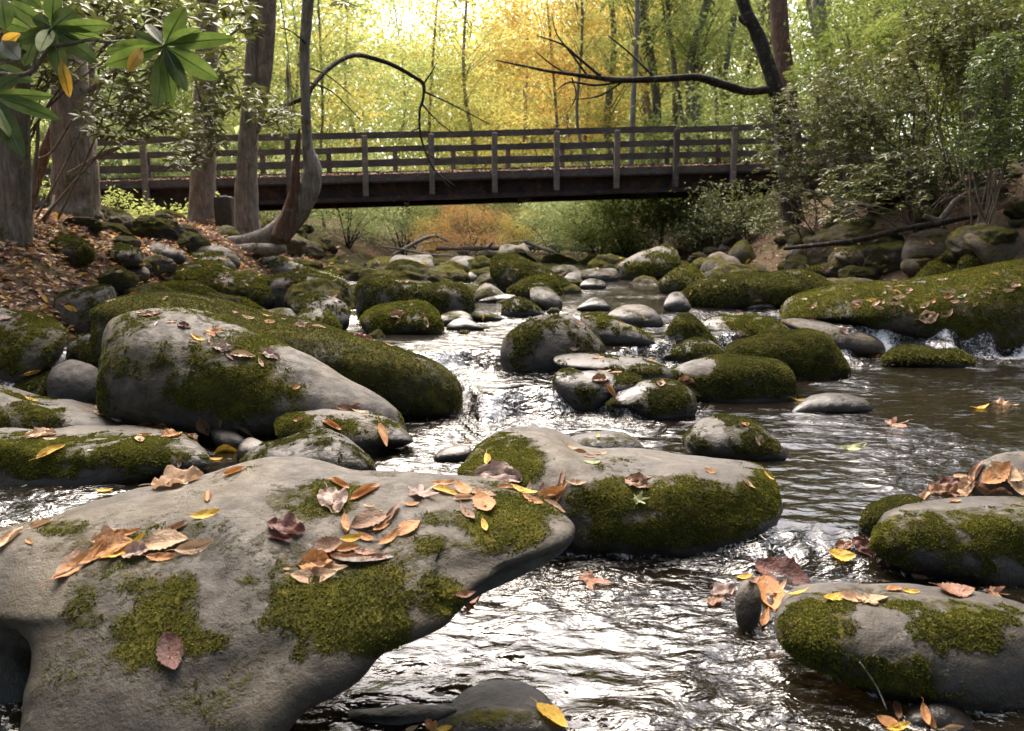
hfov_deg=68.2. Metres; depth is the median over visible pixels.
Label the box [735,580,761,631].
stone
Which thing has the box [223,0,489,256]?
bent tree
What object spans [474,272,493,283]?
cobble
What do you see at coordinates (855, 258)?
boulder
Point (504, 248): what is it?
boulder
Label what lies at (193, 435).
fallen leaf
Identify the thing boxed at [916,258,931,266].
cobble
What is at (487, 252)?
boulder
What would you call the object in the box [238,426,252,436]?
fallen leaf
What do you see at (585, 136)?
broadleaf tree
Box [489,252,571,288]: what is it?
boulder
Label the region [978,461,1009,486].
fallen leaf
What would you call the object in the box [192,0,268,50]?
rhododendron
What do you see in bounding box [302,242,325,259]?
cobble
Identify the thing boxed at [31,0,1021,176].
sky
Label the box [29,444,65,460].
fallen leaf
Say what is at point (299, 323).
fallen leaf
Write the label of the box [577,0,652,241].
broadleaf tree
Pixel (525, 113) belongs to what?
broadleaf tree
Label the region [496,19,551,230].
broadleaf tree
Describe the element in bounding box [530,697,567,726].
fallen leaf
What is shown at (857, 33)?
broadleaf tree
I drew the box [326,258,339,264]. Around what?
cobble
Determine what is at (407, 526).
fallen leaf
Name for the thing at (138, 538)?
fallen leaf
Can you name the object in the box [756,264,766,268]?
stone
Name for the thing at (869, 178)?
cobble
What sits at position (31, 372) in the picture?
fallen leaf
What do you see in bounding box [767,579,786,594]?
fallen leaf
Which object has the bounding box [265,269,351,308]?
boulder
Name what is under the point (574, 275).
stone
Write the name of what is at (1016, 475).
fallen leaf
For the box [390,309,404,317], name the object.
fallen leaf
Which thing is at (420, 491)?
fallen leaf
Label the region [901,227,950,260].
boulder
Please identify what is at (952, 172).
cobble
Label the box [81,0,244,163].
broadleaf tree
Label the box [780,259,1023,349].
boulder
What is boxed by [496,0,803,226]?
leaning tree
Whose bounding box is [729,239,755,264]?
boulder
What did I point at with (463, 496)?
fallen leaf
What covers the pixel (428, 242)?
driftwood stick
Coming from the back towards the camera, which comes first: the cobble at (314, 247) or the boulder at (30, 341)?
the cobble at (314, 247)
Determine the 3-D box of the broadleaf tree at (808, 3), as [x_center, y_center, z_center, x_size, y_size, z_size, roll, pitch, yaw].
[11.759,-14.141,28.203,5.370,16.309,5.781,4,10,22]
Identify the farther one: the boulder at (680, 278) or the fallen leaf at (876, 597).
the boulder at (680, 278)
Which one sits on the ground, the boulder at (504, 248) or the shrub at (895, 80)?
the shrub at (895, 80)
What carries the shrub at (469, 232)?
on the ground
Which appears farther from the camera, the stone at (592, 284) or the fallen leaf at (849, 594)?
the stone at (592, 284)
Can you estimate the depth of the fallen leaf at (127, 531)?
2.34 m
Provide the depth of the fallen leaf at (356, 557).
2.22 m
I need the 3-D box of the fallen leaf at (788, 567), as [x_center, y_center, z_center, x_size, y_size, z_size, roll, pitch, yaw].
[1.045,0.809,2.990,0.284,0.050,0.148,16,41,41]
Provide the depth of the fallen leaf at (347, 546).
2.27 m
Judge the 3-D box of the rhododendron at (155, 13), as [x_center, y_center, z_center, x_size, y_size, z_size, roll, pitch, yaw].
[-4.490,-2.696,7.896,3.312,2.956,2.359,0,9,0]
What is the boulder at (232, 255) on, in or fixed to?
on the ground
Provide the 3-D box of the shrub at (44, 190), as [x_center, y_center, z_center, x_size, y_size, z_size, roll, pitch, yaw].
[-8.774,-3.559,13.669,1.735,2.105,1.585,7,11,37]
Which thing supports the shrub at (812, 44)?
on the ground
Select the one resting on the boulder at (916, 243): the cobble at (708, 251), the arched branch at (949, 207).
the arched branch at (949, 207)
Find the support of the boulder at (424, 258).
on the water
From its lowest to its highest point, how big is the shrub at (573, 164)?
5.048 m
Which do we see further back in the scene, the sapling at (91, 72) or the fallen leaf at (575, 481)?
the sapling at (91, 72)
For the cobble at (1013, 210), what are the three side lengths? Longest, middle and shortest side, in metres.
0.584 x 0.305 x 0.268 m
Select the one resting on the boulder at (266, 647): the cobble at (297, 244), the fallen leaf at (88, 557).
the fallen leaf at (88, 557)
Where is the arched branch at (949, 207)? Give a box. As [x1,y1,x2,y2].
[922,183,1008,220]
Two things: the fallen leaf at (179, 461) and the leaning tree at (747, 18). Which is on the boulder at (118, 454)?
the fallen leaf at (179, 461)
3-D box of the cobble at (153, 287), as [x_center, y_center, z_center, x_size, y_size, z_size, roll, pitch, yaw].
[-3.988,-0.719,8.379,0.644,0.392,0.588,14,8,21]
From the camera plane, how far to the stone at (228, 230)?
12.83 m
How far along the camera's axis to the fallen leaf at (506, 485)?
2.65 m
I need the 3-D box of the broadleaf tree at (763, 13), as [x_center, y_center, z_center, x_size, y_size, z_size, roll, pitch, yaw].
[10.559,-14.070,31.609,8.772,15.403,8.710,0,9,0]
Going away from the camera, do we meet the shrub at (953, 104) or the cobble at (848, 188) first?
the cobble at (848, 188)
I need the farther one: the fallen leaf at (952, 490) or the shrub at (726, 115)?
the shrub at (726, 115)
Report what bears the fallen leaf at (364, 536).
on the boulder at (266, 647)
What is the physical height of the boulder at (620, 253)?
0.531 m
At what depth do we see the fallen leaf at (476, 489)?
2.56 m
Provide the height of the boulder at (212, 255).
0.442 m
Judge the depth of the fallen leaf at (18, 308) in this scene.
6.67 m
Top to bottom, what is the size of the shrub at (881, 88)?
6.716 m
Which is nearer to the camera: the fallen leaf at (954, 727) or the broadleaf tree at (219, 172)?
the fallen leaf at (954, 727)
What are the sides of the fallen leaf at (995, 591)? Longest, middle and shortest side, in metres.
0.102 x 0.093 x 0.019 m
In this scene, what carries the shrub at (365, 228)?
on the ground
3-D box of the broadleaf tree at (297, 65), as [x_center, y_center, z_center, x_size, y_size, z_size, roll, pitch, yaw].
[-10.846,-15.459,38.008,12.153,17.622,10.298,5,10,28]
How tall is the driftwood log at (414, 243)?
0.808 m
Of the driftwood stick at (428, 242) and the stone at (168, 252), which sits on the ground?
the stone at (168, 252)
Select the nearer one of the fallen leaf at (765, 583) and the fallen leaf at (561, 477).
the fallen leaf at (765, 583)
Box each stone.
[0,624,31,730]
[13,367,51,396]
[66,332,97,368]
[129,266,149,281]
[149,242,184,264]
[210,427,244,449]
[215,225,239,237]
[236,437,263,461]
[269,308,296,315]
[296,308,341,329]
[348,692,456,724]
[434,444,471,462]
[441,311,472,325]
[446,318,483,330]
[468,272,476,280]
[469,309,504,321]
[478,294,514,302]
[495,284,506,290]
[563,284,581,293]
[564,270,581,279]
[580,279,606,288]
[663,292,690,312]
[665,336,723,361]
[717,244,730,252]
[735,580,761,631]
[747,304,775,308]
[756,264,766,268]
[777,260,786,269]
[906,700,973,730]
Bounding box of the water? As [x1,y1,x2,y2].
[0,253,1023,730]
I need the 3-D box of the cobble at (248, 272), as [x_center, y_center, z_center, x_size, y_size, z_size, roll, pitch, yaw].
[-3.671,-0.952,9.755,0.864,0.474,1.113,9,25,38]
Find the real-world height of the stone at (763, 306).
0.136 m
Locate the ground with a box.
[0,176,1023,341]
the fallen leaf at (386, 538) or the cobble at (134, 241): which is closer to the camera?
the fallen leaf at (386, 538)
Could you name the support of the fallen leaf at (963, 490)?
on the boulder at (1016, 458)
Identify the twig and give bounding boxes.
[860,662,886,709]
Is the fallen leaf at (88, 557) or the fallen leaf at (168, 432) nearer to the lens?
the fallen leaf at (88, 557)
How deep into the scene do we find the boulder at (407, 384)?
5.25 m
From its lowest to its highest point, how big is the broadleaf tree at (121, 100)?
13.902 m
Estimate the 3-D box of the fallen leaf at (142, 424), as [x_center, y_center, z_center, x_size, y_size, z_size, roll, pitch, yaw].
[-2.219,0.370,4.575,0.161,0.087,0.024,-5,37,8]
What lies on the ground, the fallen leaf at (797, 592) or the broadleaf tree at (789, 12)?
the broadleaf tree at (789, 12)
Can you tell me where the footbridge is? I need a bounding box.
[31,122,859,214]
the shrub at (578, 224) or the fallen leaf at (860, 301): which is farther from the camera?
the shrub at (578, 224)
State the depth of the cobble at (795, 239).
14.93 m
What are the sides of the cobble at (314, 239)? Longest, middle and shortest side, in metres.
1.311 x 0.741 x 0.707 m
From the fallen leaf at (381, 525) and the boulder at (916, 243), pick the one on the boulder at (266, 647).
the fallen leaf at (381, 525)
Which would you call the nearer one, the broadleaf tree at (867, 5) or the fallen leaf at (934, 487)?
the fallen leaf at (934, 487)
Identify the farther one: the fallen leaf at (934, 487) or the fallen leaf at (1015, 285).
the fallen leaf at (1015, 285)
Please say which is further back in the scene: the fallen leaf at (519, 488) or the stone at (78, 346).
the stone at (78, 346)
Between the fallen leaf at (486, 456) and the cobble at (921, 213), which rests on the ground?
the cobble at (921, 213)
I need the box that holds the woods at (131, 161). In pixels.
[31,0,282,214]
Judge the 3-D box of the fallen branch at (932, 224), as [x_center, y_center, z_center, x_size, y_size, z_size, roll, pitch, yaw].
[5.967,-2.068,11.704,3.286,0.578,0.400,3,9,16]
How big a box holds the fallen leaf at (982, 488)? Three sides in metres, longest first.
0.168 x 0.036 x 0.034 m
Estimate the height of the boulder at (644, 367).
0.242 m
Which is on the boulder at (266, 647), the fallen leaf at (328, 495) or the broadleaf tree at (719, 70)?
the fallen leaf at (328, 495)
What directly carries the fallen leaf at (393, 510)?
on the boulder at (266, 647)
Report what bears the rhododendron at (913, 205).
on the ground
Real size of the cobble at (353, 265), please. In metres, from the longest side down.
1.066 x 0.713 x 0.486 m
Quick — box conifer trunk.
[812,0,837,156]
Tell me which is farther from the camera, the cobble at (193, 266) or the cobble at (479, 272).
the cobble at (479, 272)
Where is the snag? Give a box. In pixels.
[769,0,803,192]
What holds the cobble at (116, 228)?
on the ground
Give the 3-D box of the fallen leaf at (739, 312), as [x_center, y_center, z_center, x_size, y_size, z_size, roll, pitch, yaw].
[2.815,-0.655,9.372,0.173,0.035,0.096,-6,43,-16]
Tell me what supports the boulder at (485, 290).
in the water
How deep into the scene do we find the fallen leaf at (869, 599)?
2.35 m
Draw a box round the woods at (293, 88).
[31,0,297,177]
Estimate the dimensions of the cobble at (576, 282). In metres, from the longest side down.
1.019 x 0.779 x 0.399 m
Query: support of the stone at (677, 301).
on the water
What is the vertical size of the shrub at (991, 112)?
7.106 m
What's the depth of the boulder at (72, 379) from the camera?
5.60 m
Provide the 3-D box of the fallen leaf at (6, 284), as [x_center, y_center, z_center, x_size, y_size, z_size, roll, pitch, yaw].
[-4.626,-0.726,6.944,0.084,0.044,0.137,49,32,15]
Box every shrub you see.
[30,103,118,182]
[30,118,51,209]
[31,82,51,182]
[35,96,190,179]
[101,185,165,216]
[107,90,260,215]
[136,197,187,216]
[173,116,293,212]
[220,110,346,224]
[235,145,358,224]
[284,144,424,248]
[285,124,423,230]
[342,166,463,254]
[370,140,491,248]
[391,204,527,255]
[406,215,458,254]
[418,151,520,245]
[477,150,586,252]
[488,207,548,250]
[506,201,602,254]
[514,160,668,258]
[529,140,651,253]
[534,152,693,257]
[600,193,718,255]
[601,104,730,225]
[631,190,757,243]
[648,52,822,210]
[651,195,762,248]
[669,172,815,243]
[696,70,861,203]
[739,12,893,160]
[751,0,980,167]
[783,0,1023,175]
[807,2,1013,163]
[863,0,1023,163]
[878,0,1023,169]
[902,0,1023,158]
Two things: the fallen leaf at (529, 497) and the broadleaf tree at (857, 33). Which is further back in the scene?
the broadleaf tree at (857, 33)
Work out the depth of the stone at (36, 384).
5.75 m
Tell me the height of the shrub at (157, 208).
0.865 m
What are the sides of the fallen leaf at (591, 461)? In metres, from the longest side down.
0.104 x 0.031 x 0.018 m
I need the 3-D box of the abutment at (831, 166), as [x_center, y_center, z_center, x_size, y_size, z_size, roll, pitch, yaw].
[9.512,-5.250,22.339,2.113,1.691,4.245,0,9,0]
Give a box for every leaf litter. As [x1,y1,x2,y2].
[0,207,329,336]
[47,161,818,182]
[316,235,683,265]
[675,174,1023,279]
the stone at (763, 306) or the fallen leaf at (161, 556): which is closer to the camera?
the fallen leaf at (161, 556)
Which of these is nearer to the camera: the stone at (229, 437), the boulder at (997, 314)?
the stone at (229, 437)
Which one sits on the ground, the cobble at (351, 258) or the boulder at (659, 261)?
the cobble at (351, 258)
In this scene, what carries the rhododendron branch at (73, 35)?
on the ground
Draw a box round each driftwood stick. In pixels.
[416,241,442,245]
[444,251,473,251]
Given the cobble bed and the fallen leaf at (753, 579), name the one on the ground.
the cobble bed
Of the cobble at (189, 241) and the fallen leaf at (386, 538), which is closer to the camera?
the fallen leaf at (386, 538)
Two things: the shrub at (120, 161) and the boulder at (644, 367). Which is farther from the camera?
the shrub at (120, 161)
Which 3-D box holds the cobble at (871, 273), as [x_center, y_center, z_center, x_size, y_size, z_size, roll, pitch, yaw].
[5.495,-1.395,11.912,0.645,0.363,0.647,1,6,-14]
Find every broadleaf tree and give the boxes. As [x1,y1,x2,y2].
[0,0,33,246]
[30,0,233,177]
[48,0,120,217]
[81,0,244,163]
[107,0,354,162]
[137,0,300,175]
[187,0,218,223]
[188,0,398,171]
[218,0,276,234]
[226,0,435,227]
[278,0,420,227]
[335,0,532,252]
[341,0,457,216]
[361,0,581,245]
[437,0,624,238]
[453,0,632,250]
[495,0,670,219]
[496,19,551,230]
[510,0,709,243]
[528,0,634,254]
[529,3,590,236]
[534,0,742,236]
[541,0,721,223]
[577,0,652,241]
[599,0,766,208]
[599,10,682,216]
[602,0,750,208]
[611,0,772,211]
[629,0,808,199]
[639,0,721,207]
[650,0,763,161]
[662,0,690,220]
[666,0,836,202]
[679,0,732,202]
[707,0,851,201]
[716,0,806,202]
[723,0,796,196]
[723,1,768,199]
[724,0,899,149]
[790,0,933,150]
[791,0,855,158]
[794,0,948,151]
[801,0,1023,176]
[831,2,896,147]
[850,1,996,162]
[858,0,1021,165]
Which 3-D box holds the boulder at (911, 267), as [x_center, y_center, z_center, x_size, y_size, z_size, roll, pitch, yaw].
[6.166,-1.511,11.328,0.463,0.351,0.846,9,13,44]
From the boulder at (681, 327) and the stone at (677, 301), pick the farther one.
the stone at (677, 301)
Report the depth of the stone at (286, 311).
8.42 m
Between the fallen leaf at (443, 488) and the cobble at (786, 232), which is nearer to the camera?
the fallen leaf at (443, 488)
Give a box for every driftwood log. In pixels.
[382,246,451,255]
[391,234,447,256]
[436,245,553,250]
[524,240,556,253]
[548,244,605,253]
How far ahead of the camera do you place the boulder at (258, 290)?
9.46 m
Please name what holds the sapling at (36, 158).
on the ground
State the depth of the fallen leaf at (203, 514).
2.41 m
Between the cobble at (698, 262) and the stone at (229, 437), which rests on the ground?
the cobble at (698, 262)
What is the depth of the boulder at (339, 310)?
7.83 m
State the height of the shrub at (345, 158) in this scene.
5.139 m
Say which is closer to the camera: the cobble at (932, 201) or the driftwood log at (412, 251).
the cobble at (932, 201)
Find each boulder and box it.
[0,306,69,383]
[0,385,126,428]
[0,425,211,486]
[0,456,574,730]
[47,359,97,404]
[48,234,95,266]
[53,284,116,335]
[89,291,463,418]
[95,306,406,441]
[105,243,143,268]
[158,280,213,294]
[172,259,275,308]
[188,249,235,268]
[194,243,240,267]
[232,295,262,309]
[239,426,376,470]
[263,255,331,275]
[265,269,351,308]
[273,409,412,456]
[291,292,350,329]
[354,273,475,317]
[359,299,444,334]
[385,259,427,269]
[389,254,434,267]
[437,680,565,730]
[450,256,474,266]
[457,426,782,557]
[472,250,496,256]
[474,283,503,301]
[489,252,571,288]
[498,243,530,253]
[500,313,606,372]
[501,296,543,316]
[506,280,553,298]
[518,272,562,294]
[530,287,562,309]
[551,265,579,275]
[552,366,641,412]
[553,351,673,379]
[571,430,643,448]
[576,297,610,311]
[580,268,618,281]
[580,311,655,345]
[605,378,697,420]
[606,245,645,257]
[608,304,663,327]
[615,244,681,279]
[657,264,704,292]
[664,312,721,347]
[670,353,797,402]
[681,413,788,460]
[682,269,837,307]
[700,252,740,272]
[703,313,786,337]
[724,327,851,378]
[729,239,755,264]
[774,582,1023,710]
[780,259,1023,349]
[781,318,885,357]
[792,393,872,413]
[806,262,831,277]
[833,244,865,265]
[858,494,924,533]
[869,496,1023,586]
[880,344,977,367]
[900,259,922,275]
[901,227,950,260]
[915,258,957,277]
[938,249,959,263]
[957,254,984,269]
[964,222,1022,264]
[969,451,1023,496]
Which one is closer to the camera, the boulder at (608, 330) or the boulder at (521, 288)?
the boulder at (608, 330)
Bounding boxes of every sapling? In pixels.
[31,119,72,221]
[34,7,93,209]
[88,4,121,124]
[712,59,723,204]
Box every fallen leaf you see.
[0,314,12,319]
[0,526,22,545]
[1,282,15,288]
[11,305,22,310]
[16,426,55,438]
[20,370,40,375]
[24,519,51,529]
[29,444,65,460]
[39,291,47,301]
[40,539,103,588]
[52,545,80,581]
[58,300,67,304]
[61,304,76,311]
[72,544,107,566]
[83,525,123,542]
[88,531,145,562]
[91,408,103,414]
[92,488,112,491]
[92,532,131,556]
[93,528,140,535]
[120,541,148,557]
[134,434,144,441]
[138,422,153,427]
[138,465,203,488]
[141,552,175,560]
[142,310,160,315]
[144,528,187,549]
[151,423,170,429]
[156,631,183,668]
[160,429,181,436]
[167,539,212,553]
[168,521,187,529]
[177,321,190,326]
[177,455,181,467]
[186,433,197,439]
[188,508,219,518]
[191,333,204,339]
[196,416,210,435]
[204,326,222,335]
[205,490,210,500]
[208,340,231,351]
[214,444,236,452]
[217,466,246,476]
[226,349,254,356]
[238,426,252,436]
[256,347,279,359]
[259,512,304,534]
[262,532,292,540]
[279,567,336,583]
[289,319,310,326]
[290,549,332,569]
[303,560,347,570]
[305,536,342,551]
[317,482,347,512]
[318,417,340,429]
[327,556,349,563]
[328,476,348,487]
[329,552,394,561]
[330,542,359,550]
[335,533,362,541]
[337,404,351,409]
[341,508,391,527]
[341,518,349,532]
[342,508,349,530]
[344,403,360,407]
[349,483,379,499]
[351,332,371,338]
[352,548,377,554]
[355,531,374,539]
[361,553,388,561]
[370,518,391,530]
[377,527,398,544]
[378,419,387,445]
[383,504,399,523]
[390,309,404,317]
[392,520,419,537]
[403,501,419,505]
[405,483,438,496]
[406,725,417,730]
[424,315,428,326]
[425,715,436,730]
[426,479,455,484]
[427,484,456,494]
[433,725,451,730]
[452,494,473,498]
[452,590,475,597]
[454,477,471,492]
[459,500,474,517]
[460,487,495,494]
[463,459,521,482]
[472,487,495,510]
[481,518,487,529]
[484,451,490,463]
[492,483,513,487]
[505,480,537,492]
[520,491,543,503]
[527,480,531,489]
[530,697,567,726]
[538,486,564,501]
[539,482,544,492]
[541,497,564,511]
[544,481,567,496]
[558,471,564,492]
[559,438,578,448]
[566,479,585,484]
[574,449,586,452]
[576,570,611,588]
[582,453,595,456]
[583,460,599,463]
[588,373,609,380]
[607,384,615,396]
[623,472,648,487]
[632,490,649,503]
[656,379,665,385]
[677,375,694,386]
[685,385,700,395]
[705,468,716,472]
[707,595,723,605]
[708,582,735,595]
[733,573,752,578]
[735,310,744,313]
[735,330,744,335]
[741,473,754,487]
[743,555,810,585]
[745,575,759,582]
[755,567,785,609]
[760,607,768,629]
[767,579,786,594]
[778,587,808,594]
[823,592,842,599]
[824,548,855,560]
[833,442,866,449]
[834,590,865,601]
[835,539,852,548]
[849,532,874,556]
[850,299,862,304]
[856,594,878,604]
[869,594,886,600]
[874,714,899,726]
[884,585,901,589]
[885,416,908,426]
[886,722,909,730]
[890,295,905,298]
[893,700,902,720]
[898,587,919,593]
[911,573,928,578]
[914,310,938,323]
[918,301,929,308]
[919,491,929,499]
[920,697,930,724]
[927,481,951,494]
[930,716,935,727]
[932,582,974,596]
[938,483,969,496]
[939,476,960,485]
[940,724,963,730]
[950,474,966,477]
[957,475,974,495]
[966,460,983,487]
[969,476,994,495]
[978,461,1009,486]
[980,586,1008,596]
[981,487,1012,495]
[986,457,1022,480]
[990,398,1010,405]
[1006,460,1023,494]
[1011,282,1019,287]
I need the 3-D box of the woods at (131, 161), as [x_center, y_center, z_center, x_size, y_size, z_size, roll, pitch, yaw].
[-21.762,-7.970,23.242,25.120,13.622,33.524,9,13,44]
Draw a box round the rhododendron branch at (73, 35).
[0,0,235,157]
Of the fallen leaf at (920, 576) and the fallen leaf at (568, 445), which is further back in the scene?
the fallen leaf at (568, 445)
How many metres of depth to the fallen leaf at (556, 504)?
2.55 m
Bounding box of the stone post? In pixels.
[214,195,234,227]
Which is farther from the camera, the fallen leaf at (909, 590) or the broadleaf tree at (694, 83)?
the broadleaf tree at (694, 83)
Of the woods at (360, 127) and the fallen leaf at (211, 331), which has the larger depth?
the woods at (360, 127)
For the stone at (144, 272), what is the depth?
8.73 m
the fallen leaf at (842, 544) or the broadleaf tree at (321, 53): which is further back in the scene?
the broadleaf tree at (321, 53)
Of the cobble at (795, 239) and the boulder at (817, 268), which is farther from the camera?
the cobble at (795, 239)
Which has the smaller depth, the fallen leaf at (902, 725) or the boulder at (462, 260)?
the fallen leaf at (902, 725)
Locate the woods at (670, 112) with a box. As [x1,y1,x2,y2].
[519,0,1022,214]
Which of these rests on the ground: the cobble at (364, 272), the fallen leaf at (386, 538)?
the cobble at (364, 272)
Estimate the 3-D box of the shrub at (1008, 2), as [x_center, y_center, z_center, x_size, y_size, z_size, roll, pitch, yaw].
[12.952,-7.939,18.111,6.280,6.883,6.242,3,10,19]
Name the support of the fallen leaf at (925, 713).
on the stone at (943, 714)
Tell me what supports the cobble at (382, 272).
on the ground
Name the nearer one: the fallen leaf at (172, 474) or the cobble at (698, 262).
the fallen leaf at (172, 474)
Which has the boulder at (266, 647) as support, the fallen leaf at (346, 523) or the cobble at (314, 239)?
the fallen leaf at (346, 523)
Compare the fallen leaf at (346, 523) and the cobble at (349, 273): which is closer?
the fallen leaf at (346, 523)
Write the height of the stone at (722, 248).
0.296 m
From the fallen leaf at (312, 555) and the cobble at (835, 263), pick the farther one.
the cobble at (835, 263)
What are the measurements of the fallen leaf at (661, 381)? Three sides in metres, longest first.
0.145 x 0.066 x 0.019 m
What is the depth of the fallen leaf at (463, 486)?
2.58 m
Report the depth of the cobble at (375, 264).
16.84 m
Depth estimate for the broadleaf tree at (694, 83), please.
41.71 m
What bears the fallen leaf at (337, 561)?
on the boulder at (266, 647)
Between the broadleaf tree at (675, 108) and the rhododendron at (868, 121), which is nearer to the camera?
the rhododendron at (868, 121)
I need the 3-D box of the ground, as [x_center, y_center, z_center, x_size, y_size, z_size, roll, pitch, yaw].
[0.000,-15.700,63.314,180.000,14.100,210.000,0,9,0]
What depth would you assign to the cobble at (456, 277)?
13.70 m
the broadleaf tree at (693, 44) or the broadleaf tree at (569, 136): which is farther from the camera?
the broadleaf tree at (569, 136)
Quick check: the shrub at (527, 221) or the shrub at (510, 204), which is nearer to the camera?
the shrub at (527, 221)
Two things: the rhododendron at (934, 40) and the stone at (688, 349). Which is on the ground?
the rhododendron at (934, 40)
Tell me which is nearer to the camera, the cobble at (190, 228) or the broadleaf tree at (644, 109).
the cobble at (190, 228)
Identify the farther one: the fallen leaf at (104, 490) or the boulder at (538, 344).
the boulder at (538, 344)
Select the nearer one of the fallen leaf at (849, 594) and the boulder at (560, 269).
the fallen leaf at (849, 594)
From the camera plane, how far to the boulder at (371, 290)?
8.64 m
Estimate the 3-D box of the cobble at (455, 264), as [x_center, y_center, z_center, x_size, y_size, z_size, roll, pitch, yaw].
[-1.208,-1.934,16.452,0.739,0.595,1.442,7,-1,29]
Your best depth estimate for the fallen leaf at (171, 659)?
1.98 m
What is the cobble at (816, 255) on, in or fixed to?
on the ground
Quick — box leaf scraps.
[37,240,1009,449]
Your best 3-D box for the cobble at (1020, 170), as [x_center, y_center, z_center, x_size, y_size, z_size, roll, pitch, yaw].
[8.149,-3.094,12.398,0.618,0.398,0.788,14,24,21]
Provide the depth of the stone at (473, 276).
14.04 m
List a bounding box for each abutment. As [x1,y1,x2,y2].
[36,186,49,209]
[779,153,894,195]
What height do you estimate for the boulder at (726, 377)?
0.443 m
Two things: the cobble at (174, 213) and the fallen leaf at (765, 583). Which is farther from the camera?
the cobble at (174, 213)
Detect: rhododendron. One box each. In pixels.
[0,0,211,140]
[34,23,207,221]
[158,0,265,173]
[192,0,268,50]
[242,0,302,138]
[328,0,356,10]
[744,184,845,237]
[748,72,867,217]
[783,12,941,179]
[808,43,944,190]
[811,165,1022,236]
[813,147,1018,208]
[879,0,1023,199]
[944,30,1023,225]
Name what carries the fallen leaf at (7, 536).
on the boulder at (266, 647)
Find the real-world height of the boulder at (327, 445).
0.258 m
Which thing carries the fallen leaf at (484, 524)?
on the boulder at (266, 647)
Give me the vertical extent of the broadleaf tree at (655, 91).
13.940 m
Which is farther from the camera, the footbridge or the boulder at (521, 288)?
the footbridge
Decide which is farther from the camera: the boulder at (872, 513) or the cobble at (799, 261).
the cobble at (799, 261)
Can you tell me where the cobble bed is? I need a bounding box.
[33,187,1023,333]
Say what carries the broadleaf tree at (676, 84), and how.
on the ground
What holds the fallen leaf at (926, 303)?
on the boulder at (997, 314)
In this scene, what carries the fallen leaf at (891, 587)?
on the boulder at (933, 643)
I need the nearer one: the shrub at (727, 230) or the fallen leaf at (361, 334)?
the fallen leaf at (361, 334)
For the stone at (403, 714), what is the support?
on the water
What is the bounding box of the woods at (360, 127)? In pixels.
[97,0,736,231]
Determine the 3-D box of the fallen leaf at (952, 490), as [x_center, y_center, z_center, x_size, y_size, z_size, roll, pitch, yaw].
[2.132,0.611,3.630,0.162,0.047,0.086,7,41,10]
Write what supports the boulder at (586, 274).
on the water
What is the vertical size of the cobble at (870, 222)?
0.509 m
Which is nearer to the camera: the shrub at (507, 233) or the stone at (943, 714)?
the stone at (943, 714)
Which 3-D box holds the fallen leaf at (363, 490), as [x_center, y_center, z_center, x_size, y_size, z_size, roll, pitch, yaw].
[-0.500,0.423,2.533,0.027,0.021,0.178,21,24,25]
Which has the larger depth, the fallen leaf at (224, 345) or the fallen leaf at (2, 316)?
the fallen leaf at (2, 316)
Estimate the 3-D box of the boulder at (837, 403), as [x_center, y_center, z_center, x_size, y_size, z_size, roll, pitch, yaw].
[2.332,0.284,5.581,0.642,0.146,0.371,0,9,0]
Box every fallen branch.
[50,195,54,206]
[66,145,121,174]
[784,214,977,249]
[794,186,847,196]
[818,173,832,200]
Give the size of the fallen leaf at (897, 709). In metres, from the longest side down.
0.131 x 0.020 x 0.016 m
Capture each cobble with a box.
[63,216,96,226]
[87,220,103,233]
[97,266,139,294]
[101,221,132,236]
[103,207,130,218]
[103,214,134,231]
[110,235,141,247]
[122,283,173,295]
[130,215,184,242]
[143,254,176,278]
[143,260,152,272]
[153,209,189,223]
[176,231,211,252]
[181,224,198,232]
[185,264,201,268]
[204,292,242,304]
[231,270,265,276]
[259,219,267,226]
[261,216,271,223]
[283,233,307,257]
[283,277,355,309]
[291,258,317,267]
[297,228,306,238]
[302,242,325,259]
[306,233,327,259]
[322,265,343,269]
[323,266,359,280]
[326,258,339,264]
[337,253,366,266]
[344,263,365,267]
[350,286,354,296]
[356,268,392,280]
[366,256,391,268]
[368,329,384,337]
[371,271,391,274]
[390,265,445,281]
[407,280,428,282]
[428,265,471,282]
[433,258,446,265]
[436,260,469,272]
[448,273,467,282]
[465,284,479,292]
[467,255,490,270]
[467,267,489,281]
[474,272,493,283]
[507,248,536,261]
[540,254,576,262]
[566,279,582,286]
[581,257,595,264]
[588,253,626,268]
[632,275,657,283]
[688,252,707,263]
[689,243,709,255]
[691,258,705,268]
[703,247,717,255]
[704,264,740,276]
[712,264,769,272]
[721,237,737,246]
[773,235,786,245]
[782,224,813,240]
[783,254,811,269]
[785,249,804,259]
[787,232,812,250]
[800,191,818,200]
[803,223,866,265]
[817,189,829,199]
[824,216,874,228]
[825,246,857,277]
[827,277,871,282]
[830,181,856,200]
[830,280,851,283]
[834,228,903,249]
[838,265,881,280]
[853,171,889,188]
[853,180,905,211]
[860,240,904,274]
[901,254,934,261]
[908,199,942,217]
[909,208,942,229]
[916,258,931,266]
[937,167,966,177]
[945,224,1018,257]
[972,163,1008,186]
[991,164,1023,178]
[1002,201,1023,218]
[1007,159,1023,167]
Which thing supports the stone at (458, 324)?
on the water
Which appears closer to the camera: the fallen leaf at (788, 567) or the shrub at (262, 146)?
the fallen leaf at (788, 567)
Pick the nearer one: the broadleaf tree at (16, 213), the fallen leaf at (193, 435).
the fallen leaf at (193, 435)
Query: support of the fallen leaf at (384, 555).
on the fallen leaf at (356, 557)
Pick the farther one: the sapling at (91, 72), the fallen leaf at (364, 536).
the sapling at (91, 72)
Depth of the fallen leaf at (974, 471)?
3.57 m
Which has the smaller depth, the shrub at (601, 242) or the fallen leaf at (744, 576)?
the fallen leaf at (744, 576)

